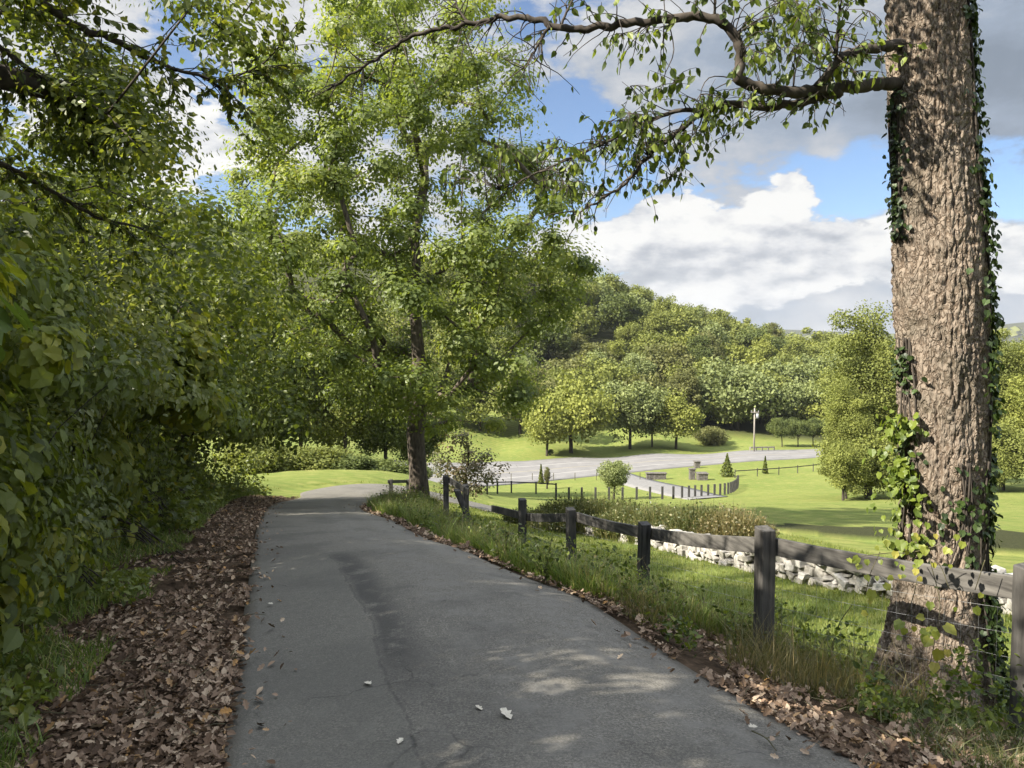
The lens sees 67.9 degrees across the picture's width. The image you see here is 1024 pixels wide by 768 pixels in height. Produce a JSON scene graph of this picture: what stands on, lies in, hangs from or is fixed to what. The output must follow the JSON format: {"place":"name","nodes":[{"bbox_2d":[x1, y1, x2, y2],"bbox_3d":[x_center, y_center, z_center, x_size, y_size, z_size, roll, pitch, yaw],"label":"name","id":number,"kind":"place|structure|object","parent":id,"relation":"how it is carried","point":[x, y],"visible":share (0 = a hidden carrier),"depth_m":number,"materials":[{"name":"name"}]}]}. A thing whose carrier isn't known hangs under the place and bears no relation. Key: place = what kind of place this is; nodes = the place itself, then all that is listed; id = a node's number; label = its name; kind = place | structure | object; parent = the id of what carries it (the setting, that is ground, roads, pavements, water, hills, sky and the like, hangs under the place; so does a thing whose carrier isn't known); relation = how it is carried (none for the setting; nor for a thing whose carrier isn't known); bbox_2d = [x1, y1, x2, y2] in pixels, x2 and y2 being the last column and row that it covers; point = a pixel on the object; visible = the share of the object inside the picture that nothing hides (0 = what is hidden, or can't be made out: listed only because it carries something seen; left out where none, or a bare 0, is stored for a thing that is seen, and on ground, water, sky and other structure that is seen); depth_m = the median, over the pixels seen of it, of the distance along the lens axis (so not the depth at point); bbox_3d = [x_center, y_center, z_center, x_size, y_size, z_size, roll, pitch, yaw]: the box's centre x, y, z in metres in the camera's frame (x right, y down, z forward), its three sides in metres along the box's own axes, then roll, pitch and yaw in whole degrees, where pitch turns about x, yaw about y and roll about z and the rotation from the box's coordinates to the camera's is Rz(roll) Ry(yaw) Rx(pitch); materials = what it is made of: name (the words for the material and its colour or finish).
{"place":"outdoors","nodes":[
{"label":"outdoors","id":0,"kind":"place"},
{"bbox_2d":[0,0,1023,333],"label":"sky","id":1,"kind":"structure","parent":0,"point":[786,227],"materials":[{"name":"blue"}]},
{"bbox_2d":[1,263,1023,767],"bbox_3d":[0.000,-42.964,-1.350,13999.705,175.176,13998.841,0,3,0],"label":"ground","id":2,"kind":"structure","parent":0,"point":[809,503],"depth_m":37.57,"materials":[{"name":"green plant"}]},
{"bbox_2d":[0,272,32,362],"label":"bush","id":3,"kind":"object","parent":2,"relation":"on","point":[6,325],"visible":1,"depth_m":2.93,"materials":[{"name":"green plant"}]},
{"bbox_2d":[0,227,107,671],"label":"bush","id":4,"kind":"object","parent":2,"relation":"on","point":[42,358],"visible":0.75,"depth_m":4.69,"materials":[{"name":"green plant"}]},
{"bbox_2d":[0,188,121,664],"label":"thicket","id":5,"kind":"object","parent":2,"relation":"on","point":[13,639],"visible":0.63,"depth_m":4.82,"materials":[{"name":"green plant"}]},
{"bbox_2d":[10,507,124,613],"bbox_3d":[-4.097,1.510,6.444,1.498,1.093,3.036,-1,3,-19],"label":"bush","id":6,"kind":"object","parent":2,"relation":"on","point":[73,557],"visible":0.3,"depth_m":6.10,"materials":[{"name":"green plant"}]},
{"bbox_2d":[0,99,153,607],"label":"thicket","id":7,"kind":"object","parent":2,"relation":"on","point":[79,588],"visible":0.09,"depth_m":7.88,"materials":[{"name":"green plant"}]},
{"bbox_2d":[0,207,183,633],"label":"bush","id":8,"kind":"object","parent":2,"relation":"on","point":[61,306],"visible":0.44,"depth_m":6.00,"materials":[{"name":"green plant"}]},
{"bbox_2d":[0,228,225,570],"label":"bush","id":9,"kind":"object","parent":2,"relation":"on","point":[155,396],"visible":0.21,"depth_m":8.03,"materials":[{"name":"green plant"}]},
{"bbox_2d":[0,161,227,517],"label":"thicket","id":10,"kind":"object","parent":2,"relation":"on","point":[117,250],"visible":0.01,"depth_m":11.74,"materials":[{"name":"green plant"}]},
{"bbox_2d":[69,484,189,568],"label":"bush","id":11,"kind":"object","parent":2,"relation":"on","point":[105,540],"visible":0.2,"depth_m":8.91,"materials":[{"name":"green plant"}]},
{"bbox_2d":[0,479,265,742],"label":"ground cover","id":12,"kind":"object","parent":2,"relation":"on","point":[17,677],"visible":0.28,"depth_m":4.58,"materials":[{"name":"green plant"}]},
{"bbox_2d":[0,486,272,767],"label":"bank grass","id":13,"kind":"structure","parent":2,"relation":"on","point":[51,657],"depth_m":4.99,"materials":[{"name":"green plant"}]},
{"bbox_2d":[0,494,298,767],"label":"leaf litter","id":14,"kind":"object","parent":2,"relation":"on","point":[178,729],"visible":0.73,"depth_m":4.80,"materials":[{"name":"brown plant"}]},
{"bbox_2d":[62,299,241,552],"bbox_3d":[-5.912,0.434,10.632,4.116,3.731,4.088,1,3,26],"label":"bush","id":15,"kind":"object","parent":2,"relation":"on","point":[201,418],"visible":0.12,"depth_m":10.47,"materials":[{"name":"green plant"}]},
{"bbox_2d":[0,101,307,400],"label":"roadside tree","id":16,"kind":"object","parent":2,"relation":"on","point":[202,247],"visible":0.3,"depth_m":11.25,"materials":[{"name":"green plant"}]},
{"bbox_2d":[0,0,337,277],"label":"roadside tree","id":17,"kind":"object","parent":2,"relation":"on","point":[106,116],"visible":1,"depth_m":6.75,"materials":[{"name":"green plant"}]},
{"bbox_2d":[110,415,271,544],"bbox_3d":[-8.166,1.900,17.613,3.867,4.576,18.151,-1,3,-14],"label":"bush","id":18,"kind":"object","parent":2,"relation":"on","point":[187,484],"visible":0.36,"depth_m":14.91,"materials":[{"name":"green plant"}]},
{"bbox_2d":[40,162,343,468],"bbox_3d":[-8.520,-1.883,20.465,8.157,8.963,10.821,-1,3,-21],"label":"roadside tree","id":19,"kind":"object","parent":2,"relation":"on","point":[280,433],"visible":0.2,"depth_m":18.68,"materials":[{"name":"green plant"}]},
{"bbox_2d":[119,329,271,514],"bbox_3d":[-6.757,0.605,13.817,4.475,3.770,4.964,0,3,0],"label":"bush","id":20,"kind":"object","parent":2,"relation":"on","point":[223,428],"visible":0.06,"depth_m":14.24,"materials":[{"name":"green plant"}]},
{"bbox_2d":[145,359,280,485],"bbox_3d":[-8.218,0.937,17.890,5.138,3.822,5.902,0,3,0],"label":"bush","id":21,"kind":"object","parent":2,"relation":"on","point":[251,435],"visible":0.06,"depth_m":18.55,"materials":[{"name":"green plant"}]},
{"bbox_2d":[210,436,290,474],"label":"bush","id":22,"kind":"object","parent":2,"relation":"on","point":[275,457],"visible":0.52,"depth_m":47.05,"materials":[{"name":"green plant"}]},
{"bbox_2d":[262,442,319,472],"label":"bush","id":23,"kind":"object","parent":2,"relation":"on","point":[302,451],"visible":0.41,"depth_m":48.15,"materials":[{"name":"green plant"}]},
{"bbox_2d":[239,302,354,446],"bbox_3d":[-15.733,2.709,56.332,8.225,17.679,9.163,2,3,36],"label":"tree","id":24,"kind":"object","parent":2,"relation":"on","point":[313,391],"visible":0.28,"depth_m":54.60,"materials":[{"name":"green plant"}]},
{"bbox_2d":[284,444,362,470],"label":"bush","id":25,"kind":"object","parent":2,"relation":"on","point":[326,456],"visible":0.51,"depth_m":48.84,"materials":[{"name":"green plant"}]},
{"bbox_2d":[270,288,404,450],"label":"tree","id":26,"kind":"object","parent":2,"relation":"on","point":[339,436],"visible":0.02,"depth_m":66.23,"materials":[{"name":"green plant"}]},
{"bbox_2d":[302,316,391,451],"bbox_3d":[-12.451,3.042,57.274,7.271,17.002,8.365,2,3,39],"label":"tree","id":27,"kind":"object","parent":2,"relation":"on","point":[344,424],"visible":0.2,"depth_m":55.40,"materials":[{"name":"green plant"}]},
{"bbox_2d":[320,453,385,469],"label":"bush","id":28,"kind":"object","parent":2,"relation":"on","point":[355,462],"visible":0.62,"depth_m":49.04,"materials":[{"name":"green plant"}]},
{"bbox_2d":[364,458,408,474],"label":"bush","id":29,"kind":"object","parent":2,"relation":"on","point":[393,466],"visible":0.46,"depth_m":50.51,"materials":[{"name":"green plant"}]},
{"bbox_2d":[349,329,436,459],"bbox_3d":[-9.872,3.626,59.859,7.456,16.363,7.531,0,3,7],"label":"tree","id":30,"kind":"object","parent":2,"relation":"on","point":[381,439],"visible":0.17,"depth_m":59.20,"materials":[{"name":"green plant"}]},
{"bbox_2d":[211,0,608,497],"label":"oak tree","id":31,"kind":"object","parent":2,"relation":"on","point":[416,396],"visible":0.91,"depth_m":23.30,"materials":[{"name":"green plant"}]},
{"bbox_2d":[387,367,452,465],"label":"tree","id":32,"kind":"object","parent":2,"relation":"on","point":[430,448],"visible":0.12,"depth_m":70.68,"materials":[{"name":"green plant"}]},
{"bbox_2d":[360,501,486,555],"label":"leaf litter","id":33,"kind":"object","parent":2,"relation":"on","point":[429,537],"visible":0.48,"depth_m":13.93,"materials":[{"name":"brown plant"}]},
{"bbox_2d":[427,427,510,499],"bbox_3d":[-1.760,3.653,32.681,4.016,3.617,3.214,0,3,0],"label":"dogwood tree","id":34,"kind":"object","parent":2,"relation":"on","point":[476,467],"visible":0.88,"depth_m":32.38,"materials":[{"name":"green plant"}]},
{"bbox_2d":[452,381,506,430],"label":"tree","id":35,"kind":"object","parent":2,"relation":"on","point":[475,414],"visible":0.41,"depth_m":147.03,"materials":[{"name":"green plant"}]},
{"bbox_2d":[20,496,1003,767],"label":"fallen twigs","id":36,"kind":"object","parent":2,"relation":"on","point":[264,614],"depth_m":4.85,"materials":[{"name":"brown wood"}]},
{"bbox_2d":[481,363,558,433],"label":"tree","id":37,"kind":"object","parent":2,"relation":"on","point":[550,384],"visible":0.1,"depth_m":148.19,"materials":[{"name":"green plant"}]},
{"bbox_2d":[42,212,1023,348],"bbox_3d":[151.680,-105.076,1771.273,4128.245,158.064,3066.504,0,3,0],"label":"wood","id":38,"kind":"object","parent":2,"relation":"on","point":[1014,330],"depth_m":417.51,"materials":[{"name":"green plant"}]},
{"bbox_2d":[515,318,573,359],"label":"forest tree","id":39,"kind":"object","parent":2,"relation":"on","point":[559,343],"visible":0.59,"depth_m":192.82,"materials":[{"name":"green plant"}]},
{"bbox_2d":[521,531,567,585],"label":"weed","id":40,"kind":"object","parent":2,"relation":"on","point":[546,570],"visible":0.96,"depth_m":7.87,"materials":[{"name":"green plant"}]},
{"bbox_2d":[519,395,574,455],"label":"tree","id":41,"kind":"object","parent":2,"relation":"on","point":[539,429],"visible":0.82,"depth_m":129.21,"materials":[{"name":"green plant"}]},
{"bbox_2d":[527,501,577,534],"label":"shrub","id":42,"kind":"object","parent":2,"relation":"on","point":[554,527],"visible":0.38,"depth_m":23.74,"materials":[{"name":"green plant"}]},
{"bbox_2d":[529,367,619,452],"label":"tree","id":43,"kind":"object","parent":2,"relation":"on","point":[585,407],"visible":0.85,"depth_m":132.62,"materials":[{"name":"green plant"}]},
{"bbox_2d":[551,304,600,339],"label":"forest tree","id":44,"kind":"object","parent":2,"relation":"on","point":[579,326],"visible":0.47,"depth_m":211.67,"materials":[{"name":"green plant"}]},
{"bbox_2d":[565,341,618,364],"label":"forest tree","id":45,"kind":"object","parent":2,"relation":"on","point":[584,349],"visible":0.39,"depth_m":193.03,"materials":[{"name":"green plant"}]},
{"bbox_2d":[559,487,643,534],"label":"shrub","id":46,"kind":"object","parent":2,"relation":"on","point":[593,507],"visible":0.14,"depth_m":24.04,"materials":[{"name":"green plant"}]},
{"bbox_2d":[567,353,638,389],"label":"tree","id":47,"kind":"object","parent":2,"relation":"on","point":[607,372],"visible":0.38,"depth_m":168.92,"materials":[{"name":"green plant"}]},
{"bbox_2d":[596,459,632,498],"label":"sapling","id":48,"kind":"object","parent":2,"relation":"on","point":[613,475],"visible":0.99,"depth_m":69.69,"materials":[{"name":"green plant"}]},
{"bbox_2d":[596,290,639,328],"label":"forest tree","id":49,"kind":"object","parent":2,"relation":"on","point":[616,307],"visible":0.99,"depth_m":226.31,"materials":[{"name":"green plant"}]},
{"bbox_2d":[588,494,671,540],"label":"shrub","id":50,"kind":"object","parent":2,"relation":"on","point":[620,515],"visible":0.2,"depth_m":21.67,"materials":[{"name":"green plant"}]},
{"bbox_2d":[613,320,647,352],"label":"forest tree","id":51,"kind":"object","parent":2,"relation":"on","point":[634,330],"visible":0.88,"depth_m":214.14,"materials":[{"name":"green plant"}]},
{"bbox_2d":[593,380,670,448],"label":"tree","id":52,"kind":"object","parent":2,"relation":"on","point":[637,393],"visible":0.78,"depth_m":141.43,"materials":[{"name":"green plant"}]},
{"bbox_2d":[619,353,657,380],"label":"forest tree","id":53,"kind":"object","parent":2,"relation":"on","point":[645,366],"visible":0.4,"depth_m":177.36,"materials":[{"name":"green plant"}]},
{"bbox_2d":[555,475,738,499],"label":"post fence","id":54,"kind":"object","parent":2,"relation":"on","point":[734,485],"visible":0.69,"depth_m":70.51,"materials":[{"name":"black wood"}]},
{"bbox_2d":[628,388,671,446],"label":"tree","id":55,"kind":"object","parent":2,"relation":"on","point":[657,427],"visible":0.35,"depth_m":143.68,"materials":[{"name":"green plant"}]},
{"bbox_2d":[294,0,1007,712],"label":"hackberry tree","id":56,"kind":"object","parent":2,"relation":"on","point":[938,314],"visible":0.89,"depth_m":6.06,"materials":[{"name":"green plant"}]},
{"bbox_2d":[862,406,933,557],"bbox_3d":[3.129,0.800,6.261,0.423,1.257,0.570,-1,3,-20],"label":"ivy vine","id":57,"kind":"object","parent":56,"relation":"attached to","point":[900,470],"visible":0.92,"depth_m":6.23,"materials":[{"name":"green plant"}]},
{"bbox_2d":[881,87,927,470],"bbox_3d":[3.189,-0.843,6.228,0.272,3.129,0.451,-1,3,-16],"label":"ivy vine","id":58,"kind":"object","parent":56,"relation":"attached to","point":[895,142],"visible":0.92,"depth_m":6.23,"materials":[{"name":"green plant"}]},
{"bbox_2d":[917,461,997,587],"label":"ivy vine","id":59,"kind":"object","parent":56,"relation":"attached to","point":[970,558],"visible":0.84,"depth_m":6.06,"materials":[{"name":"green plant"}]},
{"bbox_2d":[960,0,1010,715],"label":"ivy vine","id":60,"kind":"object","parent":56,"relation":"attached to","point":[993,343],"visible":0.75,"depth_m":6.09,"materials":[{"name":"green plant"}]},
{"bbox_2d":[627,330,682,357],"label":"forest tree","id":61,"kind":"object","parent":2,"relation":"on","point":[646,340],"visible":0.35,"depth_m":201.48,"materials":[{"name":"green plant"}]},
{"bbox_2d":[643,309,674,336],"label":"forest tree","id":62,"kind":"object","parent":2,"relation":"on","point":[655,322],"visible":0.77,"depth_m":218.04,"materials":[{"name":"green plant"}]},
{"bbox_2d":[621,499,708,543],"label":"shrub","id":63,"kind":"object","parent":2,"relation":"on","point":[651,516],"visible":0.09,"depth_m":20.40,"materials":[{"name":"green plant"}]},
{"bbox_2d":[640,342,697,384],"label":"forest tree","id":64,"kind":"object","parent":2,"relation":"on","point":[660,358],"visible":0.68,"depth_m":187.17,"materials":[{"name":"green plant"}]},
{"bbox_2d":[365,488,979,714],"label":"verge grass","id":65,"kind":"structure","parent":2,"relation":"on","point":[794,659],"depth_m":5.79,"materials":[{"name":"green plant"}]},
{"bbox_2d":[650,387,705,448],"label":"tree","id":66,"kind":"object","parent":2,"relation":"on","point":[682,415],"visible":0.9,"depth_m":142.22,"materials":[{"name":"green plant"}]},
{"bbox_2d":[665,366,701,408],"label":"forest tree","id":67,"kind":"object","parent":2,"relation":"on","point":[689,383],"visible":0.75,"depth_m":169.16,"materials":[{"name":"green plant"}]},
{"bbox_2d":[671,306,708,336],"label":"forest tree","id":68,"kind":"object","parent":2,"relation":"on","point":[693,321],"visible":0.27,"depth_m":234.88,"materials":[{"name":"green plant"}]},
{"bbox_2d":[371,483,1023,737],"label":"ground cover","id":69,"kind":"object","parent":2,"relation":"on","point":[965,686],"visible":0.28,"depth_m":5.19,"materials":[{"name":"green plant"}]},
{"bbox_2d":[653,497,743,532],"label":"shrub","id":70,"kind":"object","parent":2,"relation":"on","point":[683,521],"visible":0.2,"depth_m":19.18,"materials":[{"name":"green plant"}]},
{"bbox_2d":[685,334,713,364],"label":"forest tree","id":71,"kind":"object","parent":2,"relation":"on","point":[701,351],"visible":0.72,"depth_m":203.32,"materials":[{"name":"green plant"}]},
{"bbox_2d":[692,426,730,445],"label":"bush","id":72,"kind":"object","parent":2,"relation":"on","point":[713,435],"visible":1,"depth_m":154.44,"materials":[{"name":"green plant"}]},
{"bbox_2d":[443,475,1023,736],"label":"rail fence","id":73,"kind":"object","parent":2,"relation":"on","point":[765,545],"visible":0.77,"depth_m":6.61,"materials":[{"name":"grey wood"}]},
{"bbox_2d":[847,522,984,684],"bbox_3d":[2.693,1.439,5.125,0.840,1.029,0.259,2,3,34],"label":"grape vine","id":74,"kind":"object","parent":73,"relation":"hanging from","point":[927,633],"visible":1,"depth_m":5.09,"materials":[{"name":"green plant"}]},
{"bbox_2d":[456,514,1011,722],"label":"lawn grass","id":75,"kind":"structure","parent":2,"relation":"on","point":[885,603],"depth_m":12.17,"materials":[{"name":"green plant"}]},
{"bbox_2d":[688,495,779,537],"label":"shrub","id":76,"kind":"object","parent":2,"relation":"on","point":[724,526],"visible":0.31,"depth_m":18.38,"materials":[{"name":"green leaves"}]},
{"bbox_2d":[718,342,764,370],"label":"forest tree","id":77,"kind":"object","parent":2,"relation":"on","point":[734,352],"visible":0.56,"depth_m":216.50,"materials":[{"name":"green plant"}]},
{"bbox_2d":[691,355,793,429],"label":"tree","id":78,"kind":"object","parent":2,"relation":"on","point":[751,377],"visible":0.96,"depth_m":168.43,"materials":[{"name":"green plant"}]},
{"bbox_2d":[733,324,781,354],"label":"forest tree","id":79,"kind":"object","parent":2,"relation":"on","point":[745,338],"visible":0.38,"depth_m":241.87,"materials":[{"name":"green plant"}]},
{"bbox_2d":[759,357,821,384],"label":"forest tree","id":80,"kind":"object","parent":2,"relation":"on","point":[794,373],"visible":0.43,"depth_m":193.48,"materials":[{"name":"green plant"}]},
{"bbox_2d":[583,524,1012,614],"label":"stone wall","id":81,"kind":"structure","parent":2,"relation":"on","point":[794,567],"depth_m":13.18,"materials":[{"name":"stone"}]},
{"bbox_2d":[772,380,830,420],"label":"tree","id":82,"kind":"object","parent":2,"relation":"on","point":[801,394],"visible":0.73,"depth_m":172.41,"materials":[{"name":"green plant"}]},
{"bbox_2d":[590,587,1023,767],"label":"leaf litter","id":83,"kind":"object","parent":2,"relation":"on","point":[849,734],"visible":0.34,"depth_m":4.38,"materials":[{"name":"brown plant"}]},
{"bbox_2d":[791,386,839,421],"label":"forest tree","id":84,"kind":"object","parent":2,"relation":"on","point":[816,411],"visible":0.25,"depth_m":171.18,"materials":[{"name":"green plant"}]},
{"bbox_2d":[644,611,1023,767],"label":"verge grass","id":85,"kind":"structure","parent":2,"relation":"on","point":[1007,760],"depth_m":4.30,"materials":[{"name":"green plant"}]},
{"bbox_2d":[817,438,876,500],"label":"bush","id":86,"kind":"object","parent":2,"relation":"on","point":[849,471],"visible":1,"depth_m":59.50,"materials":[{"name":"green plant"}]},
{"bbox_2d":[821,372,877,498],"bbox_3d":[28.069,6.185,63.316,4.464,14.392,4.732,2,3,37],"label":"tree","id":87,"kind":"object","parent":2,"relation":"on","point":[844,423],"visible":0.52,"depth_m":62.56,"materials":[{"name":"green plant"}]},
{"bbox_2d":[810,299,897,495],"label":"tree","id":88,"kind":"object","parent":2,"relation":"on","point":[877,367],"visible":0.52,"depth_m":65.12,"materials":[{"name":"green plant"}]},
{"bbox_2d":[811,421,897,497],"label":"bush","id":89,"kind":"object","parent":2,"relation":"on","point":[869,441],"visible":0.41,"depth_m":60.94,"materials":[{"name":"green plant"}]},
{"bbox_2d":[992,416,1023,490],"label":"bush","id":90,"kind":"object","parent":2,"relation":"on","point":[1012,444],"visible":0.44,"depth_m":68.86,"materials":[{"name":"green plant"}]},
{"bbox_2d":[992,327,1023,486],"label":"tree","id":91,"kind":"object","parent":2,"relation":"on","point":[1010,361],"visible":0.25,"depth_m":74.81,"materials":[{"name":"green plant"}]},
{"bbox_2d":[999,346,1023,451],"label":"tree","id":92,"kind":"object","parent":2,"relation":"on","point":[1018,397],"visible":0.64,"depth_m":72.34,"materials":[{"name":"green plant"}]},
{"bbox_2d":[223,484,868,767],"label":"driveway","id":93,"kind":"structure","parent":0,"point":[434,643],"depth_m":4.80,"materials":[{"name":"grey asphalt"}]},
{"bbox_2d":[220,503,290,750],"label":"leaf litter","id":94,"kind":"object","parent":93,"relation":"on","point":[245,704],"visible":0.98,"depth_m":4.85,"materials":[{"name":"brown plant"}]},
{"bbox_2d":[344,504,863,767],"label":"leaf litter","id":95,"kind":"object","parent":93,"relation":"on","point":[768,711],"visible":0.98,"depth_m":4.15,"materials":[{"name":"brown plant"}]},
{"bbox_2d":[433,535,952,767],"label":"leaf litter","id":96,"kind":"object","parent":93,"relation":"on","point":[835,731],"visible":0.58,"depth_m":4.46,"materials":[{"name":"brown plant"}]},
{"bbox_2d":[398,449,822,486],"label":"valley road","id":97,"kind":"structure","parent":0,"point":[563,468],"depth_m":120.64,"materials":[{"name":"grey asphalt"}]},
{"bbox_2d":[624,473,727,499],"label":"entrance road","id":98,"kind":"structure","parent":0,"point":[640,482],"depth_m":85.93,"materials":[{"name":"grey asphalt"}]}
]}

